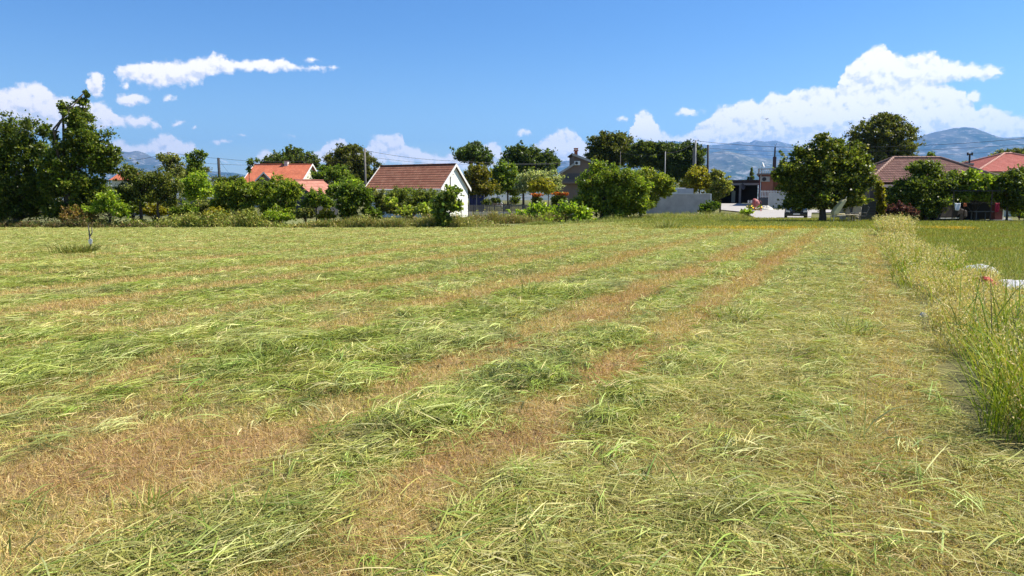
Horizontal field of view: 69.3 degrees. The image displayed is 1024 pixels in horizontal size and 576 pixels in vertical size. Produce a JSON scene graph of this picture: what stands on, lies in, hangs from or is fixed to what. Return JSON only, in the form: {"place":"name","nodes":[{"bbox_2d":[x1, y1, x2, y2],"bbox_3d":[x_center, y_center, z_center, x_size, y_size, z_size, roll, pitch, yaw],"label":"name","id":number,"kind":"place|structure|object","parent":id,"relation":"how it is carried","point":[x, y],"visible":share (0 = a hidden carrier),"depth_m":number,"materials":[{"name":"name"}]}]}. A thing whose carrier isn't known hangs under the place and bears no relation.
{"place":"outdoors","nodes":[
{"label":"outdoors","id":0,"kind":"place"},
{"bbox_2d":[21,151,245,178],"bbox_3d":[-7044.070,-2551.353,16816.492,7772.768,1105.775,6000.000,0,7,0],"label":"mountain","id":1,"kind":"structure","parent":0,"point":[148,163],"depth_m":16306.18,"materials":[{"name":"blue"}]},
{"bbox_2d":[56,178,758,199],"bbox_3d":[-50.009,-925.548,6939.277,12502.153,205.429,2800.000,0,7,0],"label":"hills","id":2,"kind":"structure","parent":0,"point":[527,196],"depth_m":5726.32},
{"bbox_2d":[0,220,897,279],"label":"cut grass","id":3,"kind":"structure","parent":0,"point":[67,231],"depth_m":23.41,"materials":[{"name":"green plant"}]},
{"bbox_2d":[0,219,1023,575],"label":"field","id":4,"kind":"structure","parent":0,"point":[952,365],"depth_m":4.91,"materials":[{"name":"beige plant"}]},
{"bbox_2d":[3,515,56,562],"bbox_3d":[-2.309,1.152,3.323,0.358,0.280,0.687,3,7,22],"label":"grass tuft","id":5,"kind":"object","parent":4,"relation":"on","point":[27,545],"visible":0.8,"depth_m":3.35,"materials":[{"name":"beige plant"}]},
{"bbox_2d":[40,241,108,253],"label":"grass tuft","id":6,"kind":"object","parent":4,"relation":"on","point":[77,249],"visible":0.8,"depth_m":21.97,"materials":[{"name":"green plant"}]},
{"bbox_2d":[30,89,130,219],"bbox_3d":[-25.808,-7.685,44.355,5.777,8.268,3.638,0,7,0],"label":"broadleaf tree","id":7,"kind":"object","parent":4,"relation":"on","point":[79,146],"visible":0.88,"depth_m":43.93,"materials":[{"name":"green plant"}]},
{"bbox_2d":[0,216,174,227],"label":"weeds","id":8,"kind":"object","parent":4,"relation":"on","point":[72,222],"visible":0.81,"depth_m":42.68,"materials":[{"name":"green plant"}]},
{"bbox_2d":[110,162,165,219],"bbox_3d":[-22.287,-5.630,44.721,3.742,4.045,2.396,0,7,0],"label":"tree","id":9,"kind":"object","parent":4,"relation":"on","point":[134,189],"visible":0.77,"depth_m":44.30,"materials":[{"name":"green plant"}]},
{"bbox_2d":[89,479,202,524],"bbox_3d":[-1.864,1.104,3.841,0.473,0.229,0.522,0,7,0],"label":"grass tuft","id":10,"kind":"object","parent":4,"relation":"on","point":[156,502],"visible":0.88,"depth_m":3.84,"materials":[{"name":"green plant"}]},
{"bbox_2d":[155,152,187,219],"bbox_3d":[-23.504,-6.936,51.630,2.048,5.006,1.626,3,8,26],"label":"poplar","id":11,"kind":"object","parent":4,"relation":"on","point":[170,163],"visible":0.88,"depth_m":51.19,"materials":[{"name":"green plant"}]},
{"bbox_2d":[61,206,298,227],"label":"weeds","id":12,"kind":"object","parent":4,"relation":"on","point":[247,219],"visible":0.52,"depth_m":43.43,"materials":[{"name":"green plant"}]},
{"bbox_2d":[197,332,327,380],"bbox_3d":[-2.343,0.673,7.137,1.286,0.437,1.291,-6,9,-42],"label":"grass tuft","id":13,"kind":"object","parent":4,"relation":"on","point":[297,351],"visible":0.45,"depth_m":7.00,"materials":[{"name":"green plant"}]},
{"bbox_2d":[328,310,396,343],"bbox_3d":[-1.667,0.469,8.497,0.910,0.466,1.027,0,7,0],"label":"grass tuft","id":14,"kind":"object","parent":4,"relation":"on","point":[368,328],"visible":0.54,"depth_m":8.50,"materials":[{"name":"green plant"}]},
{"bbox_2d":[286,210,512,227],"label":"weeds","id":15,"kind":"object","parent":4,"relation":"on","point":[366,221],"visible":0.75,"depth_m":43.08,"materials":[{"name":"green plant"}]},
{"bbox_2d":[0,226,883,291],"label":"swath clumps","id":16,"kind":"object","parent":4,"relation":"on","point":[85,263],"visible":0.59,"depth_m":18.14,"materials":[{"name":"green plant"}]},
{"bbox_2d":[429,184,464,227],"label":"fig tree","id":17,"kind":"object","parent":4,"relation":"on","point":[446,200],"visible":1,"depth_m":42.52,"materials":[{"name":"green plant"}]},
{"bbox_2d":[0,282,1011,575],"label":"swath clumps","id":18,"kind":"object","parent":4,"relation":"on","point":[448,410],"visible":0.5,"depth_m":5.81,"materials":[{"name":"green plant"}]},
{"bbox_2d":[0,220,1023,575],"bbox_3d":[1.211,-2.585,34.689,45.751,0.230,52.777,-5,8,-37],"label":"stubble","id":19,"kind":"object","parent":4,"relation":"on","point":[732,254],"visible":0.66,"depth_m":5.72,"materials":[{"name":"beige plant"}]},
{"bbox_2d":[0,277,1023,575],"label":"coarse blades","id":20,"kind":"object","parent":4,"relation":"on","point":[622,555],"visible":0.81,"depth_m":4.16,"materials":[{"name":"green plant"}]},
{"bbox_2d":[465,209,577,224],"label":"weeds","id":21,"kind":"object","parent":4,"relation":"on","point":[508,218],"visible":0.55,"depth_m":49.91,"materials":[{"name":"green plant"}]},
{"bbox_2d":[501,279,555,298],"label":"grass tuft","id":22,"kind":"object","parent":4,"relation":"on","point":[524,289],"visible":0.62,"depth_m":12.39,"materials":[{"name":"green plant"}]},
{"bbox_2d":[518,216,742,225],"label":"weeds","id":23,"kind":"object","parent":4,"relation":"on","point":[541,222],"visible":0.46,"depth_m":52.52,"materials":[{"name":"green plant"}]},
{"bbox_2d":[691,301,776,321],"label":"grass tuft","id":24,"kind":"object","parent":4,"relation":"on","point":[737,313],"visible":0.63,"depth_m":9.96,"materials":[{"name":"green plant"}]},
{"bbox_2d":[770,131,880,220],"bbox_3d":[22.272,-7.886,53.199,7.721,6.594,5.060,-3,7,-21],"label":"broadleaf tree","id":25,"kind":"object","parent":4,"relation":"on","point":[822,175],"visible":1,"depth_m":52.33,"materials":[{"name":"green plant"}]},
{"bbox_2d":[830,196,858,220],"bbox_3d":[23.298,-5.506,51.898,1.830,1.809,0.646,0,7,0],"label":"canopy lounger","id":26,"kind":"object","parent":4,"relation":"on","point":[836,209],"visible":0.93,"depth_m":51.68,"materials":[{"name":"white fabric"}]},
{"bbox_2d":[797,309,900,338],"bbox_3d":[3.961,0.427,8.906,1.276,0.438,1.129,0,7,0],"label":"grass tuft","id":27,"kind":"object","parent":4,"relation":"on","point":[859,329],"visible":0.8,"depth_m":8.83,"materials":[{"name":"green plant"}]},
{"bbox_2d":[773,369,931,446],"bbox_3d":[2.256,0.755,4.932,1.068,0.542,0.730,-1,7,-8],"label":"grass tuft","id":28,"kind":"object","parent":4,"relation":"on","point":[857,418],"visible":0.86,"depth_m":4.90,"materials":[{"name":"green plant"}]},
{"bbox_2d":[839,200,877,219],"bbox_3d":[26.084,-6.223,55.864,2.550,2.300,0.800,0,7,0],"label":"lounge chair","id":29,"kind":"object","parent":4,"relation":"on","point":[872,208],"visible":0.41,"depth_m":55.60,"materials":[{"name":"grey metal"}]},
{"bbox_2d":[871,212,1023,419],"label":"oat heads","id":30,"kind":"object","parent":4,"relation":"on","point":[938,274],"visible":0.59,"depth_m":11.49,"materials":[{"name":"beige plant"}]},
{"bbox_2d":[0,0,1023,174],"label":"sky","id":31,"kind":"structure","parent":0,"point":[236,80],"materials":[{"name":"blue"}]},
{"bbox_2d":[10,200,1023,221],"bbox_3d":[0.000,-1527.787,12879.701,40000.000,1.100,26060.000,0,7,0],"label":"ground","id":32,"kind":"structure","parent":0,"point":[816,214],"depth_m":84.18,"materials":[{"name":"soil"}]},
{"bbox_2d":[0,109,62,222],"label":"broadleaf tree","id":33,"kind":"object","parent":32,"relation":"on","point":[21,196],"visible":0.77,"depth_m":44.91,"materials":[{"name":"green plant"}]},
{"bbox_2d":[58,204,100,222],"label":"shrub","id":34,"kind":"object","parent":32,"relation":"on","point":[75,211],"visible":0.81,"depth_m":43.18,"materials":[{"name":"green plant"}]},
{"bbox_2d":[81,189,132,225],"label":"shrub","id":35,"kind":"object","parent":32,"relation":"on","point":[119,208],"visible":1,"depth_m":43.33,"materials":[{"name":"green plant"}]},
{"bbox_2d":[142,202,169,221],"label":"shrub","id":36,"kind":"object","parent":32,"relation":"on","point":[150,210],"visible":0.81,"depth_m":46.05,"materials":[{"name":"green plant"}]},
{"bbox_2d":[143,165,186,219],"bbox_3d":[-20.574,-5.438,44.239,2.638,3.776,1.751,0,7,0],"label":"tree","id":37,"kind":"object","parent":32,"relation":"on","point":[164,192],"visible":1,"depth_m":43.93,"materials":[{"name":"green plant"}]},
{"bbox_2d":[168,199,199,216],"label":"shrub","id":38,"kind":"object","parent":32,"relation":"on","point":[185,207],"visible":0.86,"depth_m":46.04,"materials":[{"name":"green plant"}]},
{"bbox_2d":[181,148,208,216],"bbox_3d":[-26.165,-8.588,61.401,2.472,5.983,1.558,0,7,0],"label":"tree","id":39,"kind":"object","parent":32,"relation":"on","point":[192,161],"visible":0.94,"depth_m":61.02,"materials":[{"name":"green plant"}]},
{"bbox_2d":[176,168,214,203],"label":"tree","id":40,"kind":"object","parent":32,"relation":"on","point":[199,188],"visible":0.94,"depth_m":55.13,"materials":[{"name":"green plant"}]},
{"bbox_2d":[194,199,209,214],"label":"shrub","id":41,"kind":"object","parent":32,"relation":"on","point":[202,205],"visible":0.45,"depth_m":47.50,"materials":[{"name":"green plant"}]},
{"bbox_2d":[213,173,245,195],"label":"shrub","id":42,"kind":"object","parent":32,"relation":"on","point":[234,178],"visible":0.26,"depth_m":69.12,"materials":[{"name":"green plant"}]},
{"bbox_2d":[209,177,263,215],"bbox_3d":[-17.000,-5.386,46.294,3.966,3.187,2.326,0,7,0],"label":"sumac","id":43,"kind":"object","parent":32,"relation":"on","point":[234,196],"visible":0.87,"depth_m":45.74,"materials":[{"name":"green plant"}]},
{"bbox_2d":[245,157,260,181],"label":"sapling","id":44,"kind":"object","parent":32,"relation":"on","point":[250,161],"visible":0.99,"depth_m":98.65,"materials":[{"name":"green plant"}]},
{"bbox_2d":[244,171,305,221],"bbox_3d":[-14.584,-5.500,46.014,3.670,3.479,2.717,0,7,0],"label":"sumac","id":45,"kind":"object","parent":32,"relation":"on","point":[271,192],"visible":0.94,"depth_m":45.49,"materials":[{"name":"green plant"}]},
{"bbox_2d":[261,207,296,224],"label":"shrub","id":46,"kind":"object","parent":32,"relation":"on","point":[278,216],"visible":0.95,"depth_m":44.33,"materials":[{"name":"green plant"}]},
{"bbox_2d":[244,161,317,206],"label":"house","id":47,"kind":"structure","parent":32,"relation":"on","point":[293,171],"depth_m":111.56,"materials":[{"name":"orange tile"}]},
{"bbox_2d":[259,144,320,167],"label":"leafy tree","id":48,"kind":"object","parent":32,"relation":"on","point":[294,155],"visible":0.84,"depth_m":122.37,"materials":[{"name":"green plant"}]},
{"bbox_2d":[293,205,316,221],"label":"shrub","id":49,"kind":"object","parent":32,"relation":"on","point":[306,212],"visible":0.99,"depth_m":45.12,"materials":[{"name":"green plant"}]},
{"bbox_2d":[282,179,337,215],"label":"garden shed","id":50,"kind":"structure","parent":32,"relation":"on","point":[315,184],"depth_m":77.54,"materials":[{"name":"orange tile"}]},
{"bbox_2d":[300,187,335,219],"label":"tree","id":51,"kind":"object","parent":32,"relation":"on","point":[312,198],"visible":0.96,"depth_m":45.45,"materials":[{"name":"green plant"}]},
{"bbox_2d":[317,207,336,221],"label":"shrub","id":52,"kind":"object","parent":32,"relation":"on","point":[327,214],"visible":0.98,"depth_m":44.60,"materials":[{"name":"green plant"}]},
{"bbox_2d":[307,163,356,183],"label":"tree","id":53,"kind":"object","parent":32,"relation":"on","point":[326,174],"visible":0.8,"depth_m":82.61,"materials":[{"name":"green plant"}]},
{"bbox_2d":[324,179,374,220],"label":"shrub","id":54,"kind":"object","parent":32,"relation":"on","point":[349,197],"visible":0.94,"depth_m":43.91,"materials":[{"name":"green plant"}]},
{"bbox_2d":[320,142,384,182],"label":"holm oak","id":55,"kind":"object","parent":32,"relation":"on","point":[355,167],"visible":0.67,"depth_m":122.01,"materials":[{"name":"green plant"}]},
{"bbox_2d":[364,206,382,218],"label":"shrub","id":56,"kind":"object","parent":32,"relation":"on","point":[374,212],"visible":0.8,"depth_m":44.65,"materials":[{"name":"green plant"}]},
{"bbox_2d":[358,186,395,216],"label":"shrub","id":57,"kind":"object","parent":32,"relation":"on","point":[379,196],"visible":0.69,"depth_m":45.50,"materials":[{"name":"green plant"}]},
{"bbox_2d":[383,193,431,220],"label":"fig shrub","id":58,"kind":"object","parent":32,"relation":"on","point":[389,201],"visible":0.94,"depth_m":45.06,"materials":[{"name":"green plant"}]},
{"bbox_2d":[383,185,437,217],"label":"shrub","id":59,"kind":"object","parent":32,"relation":"on","point":[414,197],"visible":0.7,"depth_m":46.28,"materials":[{"name":"green plant"}]},
{"bbox_2d":[365,163,470,217],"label":"outbuilding","id":60,"kind":"structure","parent":32,"relation":"on","point":[436,177],"depth_m":70.14,"materials":[{"name":"red tile"}]},
{"bbox_2d":[449,140,494,166],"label":"leafy tree","id":61,"kind":"object","parent":32,"relation":"on","point":[471,152],"visible":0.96,"depth_m":115.64,"materials":[{"name":"green plant"}]},
{"bbox_2d":[469,194,484,211],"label":"tarpaulin","id":62,"kind":"object","parent":32,"relation":"on","point":[475,201],"visible":0.54,"depth_m":78.45,"materials":[{"name":"plastic"}]},
{"bbox_2d":[463,162,500,200],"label":"walnut tree","id":63,"kind":"object","parent":32,"relation":"on","point":[477,176],"visible":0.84,"depth_m":78.62,"materials":[{"name":"green plant"}]},
{"bbox_2d":[490,195,520,211],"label":"garden tree","id":64,"kind":"object","parent":32,"relation":"on","point":[514,200],"visible":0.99,"depth_m":79.31,"materials":[{"name":"green plant"}]},
{"bbox_2d":[488,157,524,208],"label":"garden tree","id":65,"kind":"object","parent":32,"relation":"on","point":[504,177],"visible":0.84,"depth_m":80.53,"materials":[{"name":"green plant"}]},
{"bbox_2d":[468,204,571,215],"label":"picket fence","id":66,"kind":"object","parent":32,"relation":"on","point":[484,206],"visible":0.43,"depth_m":73.57,"materials":[{"name":"grey wood"}]},
{"bbox_2d":[500,140,562,203],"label":"leafy tree","id":67,"kind":"object","parent":32,"relation":"on","point":[520,156],"visible":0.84,"depth_m":115.28,"materials":[{"name":"green plant"}]},
{"bbox_2d":[512,168,565,208],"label":"garden tree","id":68,"kind":"object","parent":32,"relation":"on","point":[522,187],"visible":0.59,"depth_m":74.90,"materials":[{"name":"green plant"}]},
{"bbox_2d":[526,175,556,206],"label":"garden tree","id":69,"kind":"object","parent":32,"relation":"on","point":[540,184],"visible":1,"depth_m":69.02,"materials":[{"name":"green plant"}]},
{"bbox_2d":[500,199,597,221],"bbox_3d":[2.597,-5.497,53.142,7.111,1.799,3.461,0,7,0],"label":"vine row","id":70,"kind":"object","parent":32,"relation":"on","point":[582,212],"visible":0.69,"depth_m":52.87,"materials":[{"name":"green plant"}]},
{"bbox_2d":[550,192,568,205],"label":"clipped shrub","id":71,"kind":"object","parent":32,"relation":"on","point":[557,197],"visible":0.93,"depth_m":73.08,"materials":[{"name":"green plant"}]},
{"bbox_2d":[559,148,596,204],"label":"house","id":72,"kind":"structure","parent":32,"relation":"on","point":[578,164],"depth_m":103.82,"materials":[{"name":"grey paint"}]},
{"bbox_2d":[582,130,636,168],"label":"oak tree","id":73,"kind":"object","parent":32,"relation":"on","point":[609,146],"visible":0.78,"depth_m":131.62,"materials":[{"name":"green plant"}]},
{"bbox_2d":[569,158,655,219],"bbox_3d":[8.119,-7.998,60.126,7.129,5.168,4.985,1,7,12],"label":"fig bush","id":74,"kind":"object","parent":32,"relation":"on","point":[614,190],"visible":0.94,"depth_m":59.18,"materials":[{"name":"green plant"}]},
{"bbox_2d":[621,138,679,173],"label":"leafy tree","id":75,"kind":"object","parent":32,"relation":"on","point":[641,147],"visible":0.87,"depth_m":126.78,"materials":[{"name":"green plant"}]},
{"bbox_2d":[636,165,676,218],"bbox_3d":[11.863,-8.021,62.372,4.096,4.641,2.518,0,7,0],"label":"fig bush","id":76,"kind":"object","parent":32,"relation":"on","point":[664,188],"visible":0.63,"depth_m":61.90,"materials":[{"name":"green plant"}]},
{"bbox_2d":[637,194,711,213],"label":"boundary wall","id":77,"kind":"structure","parent":32,"relation":"on","point":[678,203],"depth_m":89.42,"materials":[{"name":"grey concrete"}]},
{"bbox_2d":[593,210,760,220],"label":"weeds","id":78,"kind":"object","parent":32,"relation":"on","point":[698,215],"visible":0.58,"depth_m":60.69,"materials":[{"name":"green plant"}]},
{"bbox_2d":[661,139,706,183],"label":"leafy tree","id":79,"kind":"object","parent":32,"relation":"on","point":[678,168],"visible":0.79,"depth_m":125.39,"materials":[{"name":"green plant"}]},
{"bbox_2d":[677,164,711,193],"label":"olive bush","id":80,"kind":"object","parent":32,"relation":"on","point":[697,177],"visible":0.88,"depth_m":95.41,"materials":[{"name":"green plant"}]},
{"bbox_2d":[697,199,721,213],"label":"round bush","id":81,"kind":"object","parent":32,"relation":"on","point":[713,206],"visible":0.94,"depth_m":75.25,"materials":[{"name":"green plant"}]},
{"bbox_2d":[705,167,734,212],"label":"olive bush","id":82,"kind":"object","parent":32,"relation":"on","point":[720,187],"visible":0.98,"depth_m":91.66,"materials":[{"name":"green plant"}]},
{"bbox_2d":[712,180,758,202],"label":"carport","id":83,"kind":"object","parent":32,"relation":"on","point":[739,194],"visible":0.56,"depth_m":130.52,"materials":[{"name":"brown metal"}]},
{"bbox_2d":[757,145,784,199],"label":"house","id":84,"kind":"structure","parent":32,"relation":"on","point":[766,182],"depth_m":111.11,"materials":[{"name":"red paint"}]},
{"bbox_2d":[759,190,786,206],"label":"railing","id":85,"kind":"object","parent":32,"relation":"on","point":[764,201],"visible":0.4,"depth_m":108.18,"materials":[{"name":"grey metal"}]},
{"bbox_2d":[768,193,785,208],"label":"gate wall","id":86,"kind":"structure","parent":32,"relation":"on","point":[772,198],"depth_m":105.26,"materials":[{"name":"paint"}]},
{"bbox_2d":[873,178,886,217],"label":"conifer shrub","id":87,"kind":"object","parent":32,"relation":"on","point":[880,196],"visible":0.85,"depth_m":56.45,"materials":[{"name":"green plant"}]},
{"bbox_2d":[842,111,926,164],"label":"holm oak","id":88,"kind":"object","parent":32,"relation":"on","point":[887,129],"visible":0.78,"depth_m":116.38,"materials":[{"name":"green plant"}]},
{"bbox_2d":[834,156,997,217],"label":"house","id":89,"kind":"structure","parent":32,"relation":"on","point":[890,168],"depth_m":63.64,"materials":[{"name":"brown tile"}]},
{"bbox_2d":[962,152,1023,215],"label":"house","id":90,"kind":"structure","parent":32,"relation":"on","point":[998,163],"depth_m":76.10,"materials":[{"name":"red tile"}]},
{"bbox_2d":[988,147,1023,155],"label":"leafy tree","id":91,"kind":"object","parent":32,"relation":"on","point":[1018,150],"visible":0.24,"depth_m":127.52,"materials":[{"name":"green plant"}]},
{"bbox_2d":[492,140,799,178],"bbox_3d":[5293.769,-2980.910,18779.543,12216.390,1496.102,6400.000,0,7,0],"label":"mountain","id":92,"kind":"structure","parent":0,"point":[757,148],"depth_m":18272.95,"materials":[{"name":"blue stone"}]},
{"bbox_2d":[631,150,803,180],"bbox_3d":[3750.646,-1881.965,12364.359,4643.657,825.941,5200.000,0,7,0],"label":"mountain","id":93,"kind":"structure","parent":0,"point":[736,166],"depth_m":11385.70,"materials":[{"name":"blue stone"}]},
{"bbox_2d":[721,203,830,217],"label":"driveway","id":94,"kind":"structure","parent":0,"point":[773,213],"depth_m":93.87,"materials":[{"name":"concrete"}]},
{"bbox_2d":[784,207,807,217],"bbox_3d":[24.154,-6.646,63.072,2.035,1.470,4.060,2,7,19],"label":"parked car","id":95,"kind":"object","parent":94,"relation":"on","point":[804,213],"visible":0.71,"depth_m":61.32,"materials":[{"name":"paint"}]},
{"bbox_2d":[603,217,1023,307],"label":"lawn grass","id":96,"kind":"structure","parent":0,"point":[982,238],"depth_m":36.63,"materials":[{"name":"green plant"}]},
{"bbox_2d":[851,127,1023,164],"bbox_3d":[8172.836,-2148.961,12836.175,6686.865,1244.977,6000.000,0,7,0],"label":"mountain","id":97,"kind":"structure","parent":0,"point":[967,137],"depth_m":12010.60,"materials":[{"name":"blue stone"}]},
{"bbox_2d":[866,213,1023,502],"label":"tall grass","id":98,"kind":"structure","parent":0,"point":[1006,401],"depth_m":6.67,"materials":[{"name":"green plant"}]},
{"bbox_2d":[921,219,1023,279],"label":"lawn","id":99,"kind":"structure","parent":0,"point":[992,250],"depth_m":21.21,"materials":[{"name":"grass"}]},
{"bbox_2d":[614,225,987,229],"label":"yellow flowers","id":100,"kind":"object","parent":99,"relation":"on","point":[946,227],"visible":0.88,"depth_m":39.98,"materials":[{"name":"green plant"}]},
{"bbox_2d":[885,200,920,217],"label":"purple shrub","id":101,"kind":"object","parent":99,"relation":"on","point":[904,209],"visible":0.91,"depth_m":48.57,"materials":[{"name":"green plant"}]},
{"bbox_2d":[883,158,970,220],"bbox_3d":[29.993,-6.977,53.410,6.220,4.707,4.035,0,7,0],"label":"broadleaf tree","id":102,"kind":"object","parent":99,"relation":"on","point":[924,185],"visible":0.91,"depth_m":52.87,"materials":[{"name":"green plant"}]},
{"bbox_2d":[875,185,990,218],"bbox_3d":[34.608,-6.801,58.607,10.500,2.800,3.600,0,7,0],"label":"lean to","id":103,"kind":"object","parent":99,"relation":"on","point":[984,206],"depth_m":60.17,"materials":[{"name":"brown metal"}]},
{"bbox_2d":[919,206,966,220],"bbox_3d":[32.151,-5.751,55.725,3.872,1.415,1.690,-2,7,-20],"label":"covered car","id":104,"kind":"object","parent":99,"relation":"on","point":[958,215],"visible":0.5,"depth_m":55.11,"materials":[{"name":"fabric"}]},
{"bbox_2d":[949,167,1002,220],"bbox_3d":[33.572,-6.708,53.669,4.890,4.075,2.664,0,7,0],"label":"broadleaf tree","id":105,"kind":"object","parent":99,"relation":"on","point":[978,180],"visible":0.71,"depth_m":53.00,"materials":[{"name":"green plant"}]},
{"bbox_2d":[944,190,1023,219],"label":"garden arbour","id":106,"kind":"object","parent":99,"relation":"on","point":[973,190],"visible":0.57,"depth_m":52.10,"materials":[{"name":"wood"}]},
{"bbox_2d":[986,201,1011,220],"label":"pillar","id":107,"kind":"structure","parent":99,"relation":"on","point":[997,216],"depth_m":55.01,"materials":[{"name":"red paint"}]},
{"bbox_2d":[992,162,1023,219],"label":"broadleaf tree","id":108,"kind":"object","parent":99,"relation":"on","point":[1011,181],"visible":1,"depth_m":52.18,"materials":[{"name":"green plant"}]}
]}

